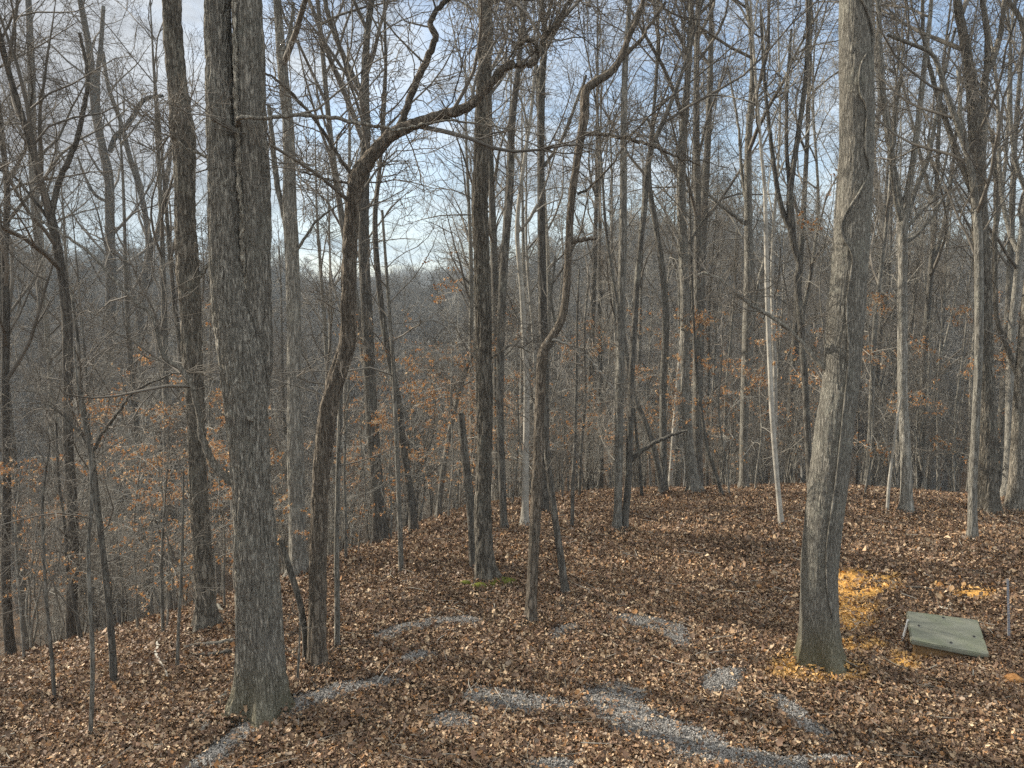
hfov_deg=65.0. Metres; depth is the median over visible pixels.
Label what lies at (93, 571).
bare shrub
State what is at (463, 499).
bare shrub
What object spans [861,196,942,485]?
bare tree
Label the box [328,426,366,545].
bare shrub
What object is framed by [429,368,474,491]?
beech sapling
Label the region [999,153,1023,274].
bare tree
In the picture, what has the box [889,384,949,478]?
bare shrub
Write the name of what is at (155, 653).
fallen branch
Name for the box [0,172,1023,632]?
distant woods
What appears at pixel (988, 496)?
bare tree
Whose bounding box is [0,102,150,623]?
bare tree
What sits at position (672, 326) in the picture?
bare tree
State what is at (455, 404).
bare tree
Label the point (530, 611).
bare tree
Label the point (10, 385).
bare tree
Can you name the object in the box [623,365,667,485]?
bare shrub
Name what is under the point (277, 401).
bare tree
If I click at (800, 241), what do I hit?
bare tree
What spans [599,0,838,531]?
bare tree
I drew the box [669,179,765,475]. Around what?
bare tree
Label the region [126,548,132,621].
dead stump
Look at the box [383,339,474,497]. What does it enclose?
beech sapling
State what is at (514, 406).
bare shrub
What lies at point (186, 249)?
bare tree
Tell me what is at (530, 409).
bare tree
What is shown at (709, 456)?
bare tree
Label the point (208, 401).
bare tree
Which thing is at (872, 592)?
clay soil
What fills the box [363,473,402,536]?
bare shrub
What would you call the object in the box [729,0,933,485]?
bare tree
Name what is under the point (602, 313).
bare tree
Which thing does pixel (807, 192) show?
bare tree
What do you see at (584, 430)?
bare shrub
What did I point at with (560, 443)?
bare shrub
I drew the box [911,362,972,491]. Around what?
bare shrub
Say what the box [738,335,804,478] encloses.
bare tree
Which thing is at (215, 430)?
beech sapling
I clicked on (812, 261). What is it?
bare tree
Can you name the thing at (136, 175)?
bare tree
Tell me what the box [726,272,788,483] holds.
bare tree
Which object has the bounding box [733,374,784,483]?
bare shrub
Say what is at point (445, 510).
bare shrub
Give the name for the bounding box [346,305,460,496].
beech sapling
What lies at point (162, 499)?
beech sapling
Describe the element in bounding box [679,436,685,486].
bare shrub
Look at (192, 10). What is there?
sky
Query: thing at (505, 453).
bare shrub
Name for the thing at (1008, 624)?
marker post
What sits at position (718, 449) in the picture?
bare shrub
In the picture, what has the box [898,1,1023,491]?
bare tree
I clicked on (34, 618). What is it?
bare shrub
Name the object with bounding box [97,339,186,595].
bare tree
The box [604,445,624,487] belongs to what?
bare shrub
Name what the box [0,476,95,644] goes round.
bare shrub
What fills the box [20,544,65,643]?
bare shrub
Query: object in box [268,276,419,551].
bare shrub
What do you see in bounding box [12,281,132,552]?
bare tree
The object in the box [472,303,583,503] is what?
beech sapling
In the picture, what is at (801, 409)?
bare shrub
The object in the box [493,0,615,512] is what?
bare tree
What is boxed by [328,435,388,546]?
bare shrub
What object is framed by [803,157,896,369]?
bare tree
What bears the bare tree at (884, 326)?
on the ground
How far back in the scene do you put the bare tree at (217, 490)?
50.55 m
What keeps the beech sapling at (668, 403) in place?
on the ground
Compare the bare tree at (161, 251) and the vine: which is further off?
the bare tree at (161, 251)
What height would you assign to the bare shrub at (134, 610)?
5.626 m
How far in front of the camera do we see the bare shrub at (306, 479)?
23.83 m
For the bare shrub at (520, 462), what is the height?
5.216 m
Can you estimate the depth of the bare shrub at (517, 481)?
31.47 m
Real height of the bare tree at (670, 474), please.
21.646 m
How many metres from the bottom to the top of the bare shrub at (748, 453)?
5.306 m
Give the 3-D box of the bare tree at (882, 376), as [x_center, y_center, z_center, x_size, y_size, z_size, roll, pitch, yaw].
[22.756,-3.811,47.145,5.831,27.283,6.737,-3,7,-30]
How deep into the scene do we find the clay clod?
9.45 m
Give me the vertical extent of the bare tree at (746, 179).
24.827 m
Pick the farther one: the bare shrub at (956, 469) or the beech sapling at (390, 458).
the bare shrub at (956, 469)
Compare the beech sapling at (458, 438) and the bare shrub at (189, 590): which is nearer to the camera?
the beech sapling at (458, 438)
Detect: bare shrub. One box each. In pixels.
[0,413,92,647]
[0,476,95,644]
[0,574,17,654]
[1,595,52,649]
[11,556,64,646]
[15,388,144,629]
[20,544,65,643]
[26,434,153,633]
[30,428,146,633]
[31,588,56,645]
[36,515,137,637]
[38,546,85,642]
[47,455,131,633]
[49,488,118,632]
[52,561,102,639]
[60,545,121,630]
[64,455,149,628]
[77,483,139,625]
[84,347,221,630]
[112,539,164,620]
[115,505,160,620]
[125,507,165,617]
[153,539,220,612]
[153,553,180,610]
[154,526,192,607]
[164,468,219,605]
[212,379,288,572]
[214,514,277,590]
[231,389,329,573]
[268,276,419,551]
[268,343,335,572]
[272,442,310,554]
[283,484,311,556]
[305,470,343,555]
[306,440,357,556]
[308,417,370,551]
[327,452,362,554]
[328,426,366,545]
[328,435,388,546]
[341,446,413,544]
[346,350,430,539]
[348,420,394,539]
[356,417,424,533]
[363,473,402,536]
[365,429,454,539]
[374,314,476,526]
[401,362,458,515]
[404,380,508,509]
[405,484,428,519]
[418,408,468,512]
[418,440,465,520]
[420,425,463,512]
[445,428,476,506]
[447,410,493,499]
[455,384,520,497]
[467,389,533,496]
[472,280,628,494]
[492,360,563,492]
[504,408,533,495]
[505,440,531,495]
[530,362,602,491]
[532,394,578,491]
[549,369,599,491]
[551,339,655,489]
[559,331,640,487]
[577,369,624,488]
[595,381,654,486]
[602,396,639,486]
[603,351,668,486]
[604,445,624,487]
[611,384,658,487]
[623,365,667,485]
[623,411,652,482]
[654,404,684,486]
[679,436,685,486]
[691,343,765,484]
[702,387,738,484]
[703,399,738,479]
[704,413,749,483]
[726,387,770,483]
[726,426,755,482]
[732,374,786,483]
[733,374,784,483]
[753,353,814,482]
[755,324,823,482]
[767,385,816,482]
[775,343,823,476]
[821,271,965,486]
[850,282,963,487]
[850,409,886,483]
[851,330,918,485]
[854,337,946,480]
[859,428,892,485]
[875,316,969,489]
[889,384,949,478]
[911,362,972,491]
[926,338,1005,475]
[927,353,969,491]
[996,343,1016,463]
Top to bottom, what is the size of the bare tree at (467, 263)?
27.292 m
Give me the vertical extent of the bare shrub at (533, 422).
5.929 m
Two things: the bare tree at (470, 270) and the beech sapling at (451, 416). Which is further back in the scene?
the bare tree at (470, 270)
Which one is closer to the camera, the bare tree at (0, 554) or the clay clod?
the clay clod
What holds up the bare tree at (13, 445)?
on the ground
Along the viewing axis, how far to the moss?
12.60 m
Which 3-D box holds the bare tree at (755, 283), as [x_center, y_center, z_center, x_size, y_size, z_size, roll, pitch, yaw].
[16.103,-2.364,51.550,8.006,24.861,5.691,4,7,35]
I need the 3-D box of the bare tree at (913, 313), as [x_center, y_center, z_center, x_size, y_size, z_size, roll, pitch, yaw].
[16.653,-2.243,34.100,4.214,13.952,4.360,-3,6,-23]
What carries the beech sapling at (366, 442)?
on the ground
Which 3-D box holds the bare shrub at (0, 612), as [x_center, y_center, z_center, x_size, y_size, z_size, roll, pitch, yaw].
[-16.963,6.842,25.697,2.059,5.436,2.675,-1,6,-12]
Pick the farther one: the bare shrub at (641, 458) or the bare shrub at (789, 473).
the bare shrub at (641, 458)
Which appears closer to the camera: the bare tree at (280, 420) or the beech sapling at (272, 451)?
the beech sapling at (272, 451)
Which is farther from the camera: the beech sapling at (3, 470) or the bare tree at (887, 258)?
the bare tree at (887, 258)
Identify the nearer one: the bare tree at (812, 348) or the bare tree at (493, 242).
the bare tree at (493, 242)
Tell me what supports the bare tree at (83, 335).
on the ground
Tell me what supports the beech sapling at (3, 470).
on the ground
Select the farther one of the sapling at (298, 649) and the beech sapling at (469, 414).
the beech sapling at (469, 414)
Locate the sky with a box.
[0,0,1023,283]
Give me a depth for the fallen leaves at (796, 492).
15.10 m
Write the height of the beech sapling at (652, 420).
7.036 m
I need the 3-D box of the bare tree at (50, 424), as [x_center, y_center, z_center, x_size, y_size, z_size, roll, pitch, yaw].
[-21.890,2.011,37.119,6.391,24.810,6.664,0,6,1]
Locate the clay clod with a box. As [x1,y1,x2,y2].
[1002,673,1023,685]
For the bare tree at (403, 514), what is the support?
on the ground
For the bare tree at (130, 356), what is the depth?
30.40 m
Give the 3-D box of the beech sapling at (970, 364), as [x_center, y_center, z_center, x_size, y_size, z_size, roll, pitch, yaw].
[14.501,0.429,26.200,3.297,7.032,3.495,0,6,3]
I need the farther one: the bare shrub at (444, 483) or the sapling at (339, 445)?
the bare shrub at (444, 483)
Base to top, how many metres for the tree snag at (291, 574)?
1.699 m
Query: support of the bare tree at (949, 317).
on the ground
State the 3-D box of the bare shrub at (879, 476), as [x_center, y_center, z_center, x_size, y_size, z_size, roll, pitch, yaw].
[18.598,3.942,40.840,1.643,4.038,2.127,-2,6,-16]
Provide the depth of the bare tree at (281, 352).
41.89 m
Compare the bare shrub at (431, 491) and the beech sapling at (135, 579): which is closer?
the beech sapling at (135, 579)
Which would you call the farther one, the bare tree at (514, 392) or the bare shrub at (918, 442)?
the bare tree at (514, 392)
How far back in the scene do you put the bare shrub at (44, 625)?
32.71 m
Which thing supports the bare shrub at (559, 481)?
on the ground
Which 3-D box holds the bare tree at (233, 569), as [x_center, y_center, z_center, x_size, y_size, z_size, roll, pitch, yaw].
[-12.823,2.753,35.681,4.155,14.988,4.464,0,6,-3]
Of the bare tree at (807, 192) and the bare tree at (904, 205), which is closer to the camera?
the bare tree at (904, 205)
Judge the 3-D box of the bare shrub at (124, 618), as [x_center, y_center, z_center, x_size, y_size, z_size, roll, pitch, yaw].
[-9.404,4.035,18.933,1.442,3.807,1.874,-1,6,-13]
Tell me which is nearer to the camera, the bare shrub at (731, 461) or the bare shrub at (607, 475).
the bare shrub at (731, 461)
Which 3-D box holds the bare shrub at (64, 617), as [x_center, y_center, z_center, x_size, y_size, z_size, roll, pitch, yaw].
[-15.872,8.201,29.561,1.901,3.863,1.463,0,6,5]
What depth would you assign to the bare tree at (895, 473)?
27.68 m
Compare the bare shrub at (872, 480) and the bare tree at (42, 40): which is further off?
the bare shrub at (872, 480)
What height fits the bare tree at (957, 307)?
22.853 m
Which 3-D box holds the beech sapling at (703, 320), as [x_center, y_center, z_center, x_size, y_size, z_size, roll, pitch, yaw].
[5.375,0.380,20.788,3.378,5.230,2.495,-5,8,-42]
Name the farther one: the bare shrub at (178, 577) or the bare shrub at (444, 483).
the bare shrub at (444, 483)
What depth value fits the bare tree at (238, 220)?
8.22 m
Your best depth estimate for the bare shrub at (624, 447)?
36.76 m
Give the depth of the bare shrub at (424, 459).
24.92 m
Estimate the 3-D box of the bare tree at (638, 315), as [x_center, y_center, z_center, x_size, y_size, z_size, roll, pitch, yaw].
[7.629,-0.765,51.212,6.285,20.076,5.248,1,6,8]
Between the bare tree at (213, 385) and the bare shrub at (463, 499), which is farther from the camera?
the bare tree at (213, 385)
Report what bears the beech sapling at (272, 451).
on the ground
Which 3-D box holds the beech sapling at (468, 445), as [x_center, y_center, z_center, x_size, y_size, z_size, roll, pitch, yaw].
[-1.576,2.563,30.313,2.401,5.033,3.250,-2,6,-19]
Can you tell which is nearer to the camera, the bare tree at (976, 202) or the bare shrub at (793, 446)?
the bare tree at (976, 202)
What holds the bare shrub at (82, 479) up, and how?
on the ground
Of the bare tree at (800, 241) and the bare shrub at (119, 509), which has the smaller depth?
the bare shrub at (119, 509)
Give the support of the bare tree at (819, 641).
on the ground
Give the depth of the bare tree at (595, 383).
54.80 m
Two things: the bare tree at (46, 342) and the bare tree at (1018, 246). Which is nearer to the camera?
the bare tree at (1018, 246)
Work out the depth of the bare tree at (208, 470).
46.29 m
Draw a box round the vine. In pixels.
[825,0,874,619]
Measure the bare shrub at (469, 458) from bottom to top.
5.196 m
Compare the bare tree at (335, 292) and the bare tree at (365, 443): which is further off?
the bare tree at (365, 443)
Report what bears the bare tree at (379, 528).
on the ground
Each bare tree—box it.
[0,0,115,165]
[0,0,121,570]
[0,0,164,639]
[0,0,171,655]
[0,0,592,729]
[0,22,140,649]
[0,50,70,404]
[0,72,147,463]
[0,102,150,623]
[0,161,124,637]
[0,196,20,436]
[0,320,113,636]
[0,470,17,655]
[0,471,27,612]
[5,0,206,610]
[10,356,118,615]
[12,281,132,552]
[29,0,217,399]
[30,342,117,625]
[30,384,132,532]
[34,458,118,586]
[37,128,158,628]
[39,18,206,615]
[63,2,208,596]
[77,262,185,613]
[89,0,207,609]
[90,328,175,535]
[94,315,179,617]
[95,179,286,594]
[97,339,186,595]
[110,275,206,611]
[116,0,632,674]
[142,257,227,601]
[154,0,226,632]
[156,191,222,496]
[166,243,226,559]
[170,305,235,589]
[170,358,229,586]
[174,409,227,574]
[204,295,284,473]
[212,425,230,557]
[213,339,282,444]
[219,341,286,444]
[228,341,309,505]
[262,0,430,529]
[262,0,441,544]
[263,0,405,579]
[268,183,332,487]
[268,323,315,566]
[269,1,444,547]
[269,267,352,520]
[269,340,284,500]
[272,51,402,552]
[273,123,394,554]
[312,0,527,531]
[350,396,404,518]
[362,244,458,527]
[390,0,617,527]
[399,0,556,499]
[401,1,574,453]
[401,244,467,494]
[412,0,546,495]
[412,0,555,288]
[413,274,538,518]
[413,403,466,510]
[415,217,513,497]
[426,111,538,355]
[433,45,586,410]
[449,180,537,385]
[451,25,583,490]
[469,209,596,596]
[471,0,597,582]
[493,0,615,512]
[496,0,629,528]
[496,1,636,374]
[504,318,551,497]
[504,333,550,494]
[506,263,570,426]
[507,360,533,460]
[508,161,607,490]
[521,0,748,629]
[527,1,656,488]
[547,0,674,489]
[549,373,570,476]
[550,0,736,496]
[553,52,681,487]
[556,0,704,493]
[557,156,650,450]
[562,0,805,490]
[564,245,615,488]
[566,195,649,437]
[569,170,666,488]
[570,334,608,466]
[588,0,740,486]
[592,0,875,487]
[594,215,677,410]
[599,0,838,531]
[600,0,757,532]
[602,73,710,483]
[603,237,676,486]
[605,86,730,406]
[606,0,776,485]
[622,0,811,486]
[624,0,728,492]
[627,17,753,486]
[639,35,738,402]
[641,203,728,438]
[641,270,718,484]
[647,0,874,680]
[653,122,756,374]
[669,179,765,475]
[671,208,778,484]
[677,78,759,485]
[686,0,838,483]
[689,148,789,484]
[697,0,838,526]
[704,240,767,484]
[705,148,827,397]
[707,23,824,481]
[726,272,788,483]
[726,314,791,482]
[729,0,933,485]
[735,0,925,449]
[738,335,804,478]
[741,178,834,465]
[752,0,900,482]
[753,0,994,515]
[755,331,812,481]
[763,31,902,317]
[776,217,831,430]
[779,243,831,389]
[779,279,829,414]
[785,198,877,430]
[794,0,967,285]
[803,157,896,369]
[804,50,968,487]
[808,181,939,466]
[810,10,961,484]
[813,0,1023,542]
[814,275,908,437]
[817,0,1023,516]
[824,0,934,484]
[827,1,933,483]
[856,191,893,483]
[860,90,954,482]
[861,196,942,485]
[866,73,996,485]
[866,207,951,486]
[873,0,1022,488]
[873,158,987,468]
[873,167,959,364]
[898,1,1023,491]
[907,176,1018,490]
[913,139,1005,489]
[914,321,972,483]
[917,197,973,490]
[918,0,1023,496]
[919,0,1023,488]
[925,0,1023,511]
[929,202,1018,490]
[932,58,1023,365]
[934,153,1022,386]
[994,217,1020,380]
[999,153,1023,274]
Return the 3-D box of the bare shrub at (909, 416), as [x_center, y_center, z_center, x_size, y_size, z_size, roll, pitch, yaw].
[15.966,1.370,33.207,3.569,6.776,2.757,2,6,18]
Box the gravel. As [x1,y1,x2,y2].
[186,613,871,767]
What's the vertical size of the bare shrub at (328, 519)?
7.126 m
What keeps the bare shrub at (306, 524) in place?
on the ground
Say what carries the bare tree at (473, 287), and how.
on the ground
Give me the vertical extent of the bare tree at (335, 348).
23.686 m
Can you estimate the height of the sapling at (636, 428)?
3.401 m
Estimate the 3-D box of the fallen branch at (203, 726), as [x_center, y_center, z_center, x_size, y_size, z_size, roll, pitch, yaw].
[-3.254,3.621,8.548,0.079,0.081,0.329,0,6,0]
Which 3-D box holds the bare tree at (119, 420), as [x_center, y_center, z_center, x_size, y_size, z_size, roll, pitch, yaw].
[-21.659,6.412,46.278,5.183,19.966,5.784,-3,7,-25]
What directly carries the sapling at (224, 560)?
on the ground
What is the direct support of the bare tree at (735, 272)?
on the ground
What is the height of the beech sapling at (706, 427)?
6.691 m
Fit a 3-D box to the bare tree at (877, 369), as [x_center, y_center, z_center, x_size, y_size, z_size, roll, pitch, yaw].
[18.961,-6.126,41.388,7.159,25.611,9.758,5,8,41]
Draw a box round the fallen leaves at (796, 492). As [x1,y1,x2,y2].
[0,482,1023,667]
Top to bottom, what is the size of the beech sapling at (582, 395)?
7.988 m
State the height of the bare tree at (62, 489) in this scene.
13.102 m
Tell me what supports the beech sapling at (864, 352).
on the ground
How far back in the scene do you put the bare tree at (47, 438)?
46.54 m
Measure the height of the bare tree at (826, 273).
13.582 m
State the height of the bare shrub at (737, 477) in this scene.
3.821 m
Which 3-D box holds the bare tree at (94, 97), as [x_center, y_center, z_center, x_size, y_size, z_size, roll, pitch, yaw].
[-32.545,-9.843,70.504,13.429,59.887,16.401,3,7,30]
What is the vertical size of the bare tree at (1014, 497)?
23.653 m
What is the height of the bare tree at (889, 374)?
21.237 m
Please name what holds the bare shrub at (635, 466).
on the ground
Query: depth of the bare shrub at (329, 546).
27.30 m
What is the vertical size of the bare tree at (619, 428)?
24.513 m
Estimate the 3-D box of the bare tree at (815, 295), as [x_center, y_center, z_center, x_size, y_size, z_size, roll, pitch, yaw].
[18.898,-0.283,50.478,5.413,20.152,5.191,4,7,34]
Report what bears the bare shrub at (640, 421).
on the ground
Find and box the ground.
[0,297,1023,767]
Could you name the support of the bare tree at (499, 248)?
on the ground
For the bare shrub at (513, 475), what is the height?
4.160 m
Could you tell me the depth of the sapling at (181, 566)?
9.82 m
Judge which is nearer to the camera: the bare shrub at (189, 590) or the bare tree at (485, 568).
the bare tree at (485, 568)
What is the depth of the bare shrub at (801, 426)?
30.96 m
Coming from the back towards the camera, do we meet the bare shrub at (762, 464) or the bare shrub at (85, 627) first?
the bare shrub at (762, 464)
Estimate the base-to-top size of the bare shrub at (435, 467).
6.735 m
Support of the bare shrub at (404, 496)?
on the ground
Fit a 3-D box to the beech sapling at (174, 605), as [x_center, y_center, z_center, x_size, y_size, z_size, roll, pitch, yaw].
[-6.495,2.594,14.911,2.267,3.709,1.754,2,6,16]
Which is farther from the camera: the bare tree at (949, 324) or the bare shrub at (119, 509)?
the bare tree at (949, 324)
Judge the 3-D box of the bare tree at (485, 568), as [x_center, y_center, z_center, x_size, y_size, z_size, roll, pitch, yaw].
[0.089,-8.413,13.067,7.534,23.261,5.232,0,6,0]
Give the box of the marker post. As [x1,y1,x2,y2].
[1006,579,1009,635]
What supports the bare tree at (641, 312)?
on the ground
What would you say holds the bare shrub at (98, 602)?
on the ground
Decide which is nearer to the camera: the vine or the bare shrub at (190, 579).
the vine
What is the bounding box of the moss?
[460,577,516,591]
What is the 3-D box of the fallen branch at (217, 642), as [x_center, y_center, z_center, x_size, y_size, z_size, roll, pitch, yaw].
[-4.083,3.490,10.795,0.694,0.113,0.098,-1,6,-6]
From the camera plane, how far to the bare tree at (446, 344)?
52.01 m
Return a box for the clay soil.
[769,569,991,681]
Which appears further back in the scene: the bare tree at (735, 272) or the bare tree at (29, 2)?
the bare tree at (29, 2)
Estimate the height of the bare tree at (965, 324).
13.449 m
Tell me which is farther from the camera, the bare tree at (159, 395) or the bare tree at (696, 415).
the bare tree at (159, 395)
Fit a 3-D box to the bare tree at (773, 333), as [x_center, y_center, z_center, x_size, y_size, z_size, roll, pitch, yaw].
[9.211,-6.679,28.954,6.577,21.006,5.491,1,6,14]
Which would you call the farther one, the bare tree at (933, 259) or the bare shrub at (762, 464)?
the bare shrub at (762, 464)
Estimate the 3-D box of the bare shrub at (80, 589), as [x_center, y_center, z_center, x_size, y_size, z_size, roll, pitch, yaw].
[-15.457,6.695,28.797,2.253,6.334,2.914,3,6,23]
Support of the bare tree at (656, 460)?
on the ground
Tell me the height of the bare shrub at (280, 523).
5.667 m
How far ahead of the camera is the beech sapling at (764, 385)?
34.71 m
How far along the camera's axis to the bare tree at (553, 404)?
59.06 m
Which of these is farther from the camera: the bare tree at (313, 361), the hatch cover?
the bare tree at (313, 361)
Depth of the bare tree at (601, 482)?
42.69 m
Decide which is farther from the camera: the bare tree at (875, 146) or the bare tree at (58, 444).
the bare tree at (875, 146)
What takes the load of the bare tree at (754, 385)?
on the ground
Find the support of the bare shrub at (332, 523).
on the ground
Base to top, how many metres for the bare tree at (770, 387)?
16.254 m
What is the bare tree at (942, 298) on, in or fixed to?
on the ground
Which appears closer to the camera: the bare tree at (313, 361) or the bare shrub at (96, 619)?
the bare shrub at (96, 619)
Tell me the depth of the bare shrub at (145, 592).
28.99 m
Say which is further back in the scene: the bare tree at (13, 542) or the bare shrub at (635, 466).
the bare tree at (13, 542)
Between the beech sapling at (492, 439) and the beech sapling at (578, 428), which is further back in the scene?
the beech sapling at (492, 439)
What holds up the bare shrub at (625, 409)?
on the ground
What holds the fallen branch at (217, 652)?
on the ground
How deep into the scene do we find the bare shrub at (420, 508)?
45.75 m
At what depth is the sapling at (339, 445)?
10.12 m
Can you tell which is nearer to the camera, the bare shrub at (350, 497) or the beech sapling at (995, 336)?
the beech sapling at (995, 336)
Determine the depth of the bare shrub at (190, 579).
26.31 m
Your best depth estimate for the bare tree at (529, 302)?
32.02 m
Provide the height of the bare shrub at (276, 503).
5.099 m
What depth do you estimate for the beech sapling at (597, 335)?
22.01 m
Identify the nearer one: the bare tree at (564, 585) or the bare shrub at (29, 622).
the bare tree at (564, 585)
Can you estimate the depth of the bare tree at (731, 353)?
56.05 m
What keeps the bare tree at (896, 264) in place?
on the ground
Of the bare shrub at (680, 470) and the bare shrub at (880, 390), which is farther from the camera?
the bare shrub at (680, 470)
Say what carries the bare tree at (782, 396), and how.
on the ground
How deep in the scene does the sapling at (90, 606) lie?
8.01 m
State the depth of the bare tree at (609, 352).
51.41 m
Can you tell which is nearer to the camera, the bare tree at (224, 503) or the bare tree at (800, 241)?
the bare tree at (800, 241)
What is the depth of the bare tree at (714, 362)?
44.84 m
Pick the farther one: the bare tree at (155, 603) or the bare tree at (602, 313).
the bare tree at (602, 313)
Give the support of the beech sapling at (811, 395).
on the ground
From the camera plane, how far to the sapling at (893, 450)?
17.61 m
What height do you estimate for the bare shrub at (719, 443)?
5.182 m
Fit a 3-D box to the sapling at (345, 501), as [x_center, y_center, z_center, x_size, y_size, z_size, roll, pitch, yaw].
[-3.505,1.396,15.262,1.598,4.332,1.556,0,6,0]
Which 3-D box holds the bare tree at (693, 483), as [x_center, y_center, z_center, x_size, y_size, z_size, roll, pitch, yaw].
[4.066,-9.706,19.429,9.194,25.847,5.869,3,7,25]
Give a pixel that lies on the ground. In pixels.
(470, 711)
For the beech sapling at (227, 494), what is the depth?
12.10 m
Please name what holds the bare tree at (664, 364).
on the ground
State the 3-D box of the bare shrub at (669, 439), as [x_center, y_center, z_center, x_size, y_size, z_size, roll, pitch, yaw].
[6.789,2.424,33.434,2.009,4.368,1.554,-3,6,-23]
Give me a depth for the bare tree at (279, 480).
52.30 m
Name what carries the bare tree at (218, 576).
on the ground
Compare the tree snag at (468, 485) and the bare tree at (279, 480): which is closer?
the tree snag at (468, 485)
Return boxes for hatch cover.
[901,611,989,659]
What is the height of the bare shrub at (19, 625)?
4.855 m
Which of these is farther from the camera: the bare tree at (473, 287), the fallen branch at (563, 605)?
the bare tree at (473, 287)
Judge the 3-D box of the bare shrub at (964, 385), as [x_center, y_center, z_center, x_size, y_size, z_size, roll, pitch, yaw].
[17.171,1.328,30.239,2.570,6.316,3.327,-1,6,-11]
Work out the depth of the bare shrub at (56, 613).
35.57 m
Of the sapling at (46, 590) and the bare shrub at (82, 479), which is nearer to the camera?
the sapling at (46, 590)
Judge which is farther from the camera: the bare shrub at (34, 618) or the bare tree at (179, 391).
the bare tree at (179, 391)
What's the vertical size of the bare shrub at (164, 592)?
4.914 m
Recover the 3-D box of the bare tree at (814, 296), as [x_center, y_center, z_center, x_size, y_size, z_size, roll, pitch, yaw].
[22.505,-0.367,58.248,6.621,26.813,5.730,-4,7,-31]
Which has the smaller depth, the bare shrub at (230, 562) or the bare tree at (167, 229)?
the bare tree at (167, 229)
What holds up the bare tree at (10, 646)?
on the ground
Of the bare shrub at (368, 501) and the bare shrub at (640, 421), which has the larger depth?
the bare shrub at (640, 421)
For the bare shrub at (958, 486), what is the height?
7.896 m
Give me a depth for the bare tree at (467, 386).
48.14 m
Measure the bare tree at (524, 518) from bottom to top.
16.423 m
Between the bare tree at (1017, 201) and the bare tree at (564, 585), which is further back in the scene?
the bare tree at (1017, 201)
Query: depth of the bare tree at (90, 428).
54.59 m
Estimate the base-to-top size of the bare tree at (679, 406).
21.695 m
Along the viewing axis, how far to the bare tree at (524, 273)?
43.37 m
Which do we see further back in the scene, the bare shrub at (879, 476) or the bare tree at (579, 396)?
the bare tree at (579, 396)
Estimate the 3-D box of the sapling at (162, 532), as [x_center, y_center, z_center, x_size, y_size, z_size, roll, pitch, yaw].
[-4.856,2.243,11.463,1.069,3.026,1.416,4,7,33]
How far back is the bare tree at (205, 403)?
52.87 m
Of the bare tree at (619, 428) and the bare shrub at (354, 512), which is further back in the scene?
the bare shrub at (354, 512)
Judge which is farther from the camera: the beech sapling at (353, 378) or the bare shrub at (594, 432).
the bare shrub at (594, 432)
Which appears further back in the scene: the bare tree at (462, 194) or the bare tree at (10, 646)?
the bare tree at (462, 194)
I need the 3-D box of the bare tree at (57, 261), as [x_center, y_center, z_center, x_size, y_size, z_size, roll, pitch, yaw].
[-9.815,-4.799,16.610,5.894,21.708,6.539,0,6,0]
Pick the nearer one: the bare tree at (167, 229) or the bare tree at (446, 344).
the bare tree at (167, 229)
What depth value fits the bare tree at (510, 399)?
50.11 m
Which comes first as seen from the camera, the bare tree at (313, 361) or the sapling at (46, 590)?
the sapling at (46, 590)
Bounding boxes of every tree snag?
[278,540,306,661]
[458,413,474,568]
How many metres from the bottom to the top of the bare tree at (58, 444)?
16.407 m
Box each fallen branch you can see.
[154,641,168,676]
[184,638,234,646]
[197,649,231,656]
[199,720,211,734]
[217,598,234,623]
[543,594,594,609]
[905,586,932,589]
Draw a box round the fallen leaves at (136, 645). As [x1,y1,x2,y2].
[0,485,1023,767]
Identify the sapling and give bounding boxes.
[0,271,170,738]
[0,288,219,684]
[0,406,102,700]
[0,408,124,641]
[0,439,81,659]
[0,441,86,627]
[13,433,157,628]
[23,358,185,626]
[26,391,191,624]
[93,387,230,625]
[117,431,220,610]
[117,435,217,635]
[131,426,232,614]
[133,300,332,561]
[151,423,231,666]
[161,374,284,597]
[172,404,287,562]
[208,492,233,608]
[270,226,436,649]
[272,172,460,572]
[280,355,367,560]
[283,602,316,681]
[304,314,463,537]
[329,409,417,551]
[333,355,424,498]
[344,367,411,531]
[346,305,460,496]
[374,339,458,504]
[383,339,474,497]
[396,242,511,516]
[410,334,516,471]
[419,364,494,506]
[426,341,504,508]
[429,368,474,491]
[443,388,512,495]
[457,371,532,478]
[470,392,532,491]
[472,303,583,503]
[506,333,609,496]
[525,247,634,528]
[549,236,656,494]
[549,316,611,489]
[551,311,677,470]
[600,284,715,454]
[600,372,664,498]
[606,299,704,458]
[624,321,716,469]
[640,355,732,452]
[655,306,763,492]
[712,306,814,488]
[734,374,804,478]
[765,351,821,451]
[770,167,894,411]
[811,287,939,494]
[874,388,913,512]
[908,291,1016,491]
[963,306,1020,462]
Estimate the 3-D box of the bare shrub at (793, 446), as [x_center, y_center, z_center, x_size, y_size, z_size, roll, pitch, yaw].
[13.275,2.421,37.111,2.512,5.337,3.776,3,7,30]
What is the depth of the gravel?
8.74 m
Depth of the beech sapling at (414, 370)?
18.37 m
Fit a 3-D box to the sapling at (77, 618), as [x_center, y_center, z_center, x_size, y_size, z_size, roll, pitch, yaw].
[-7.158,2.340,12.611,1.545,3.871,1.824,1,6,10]
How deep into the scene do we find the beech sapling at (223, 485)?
13.22 m
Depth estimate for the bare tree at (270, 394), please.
36.70 m
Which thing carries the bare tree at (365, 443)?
on the ground
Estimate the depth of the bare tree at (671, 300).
43.27 m

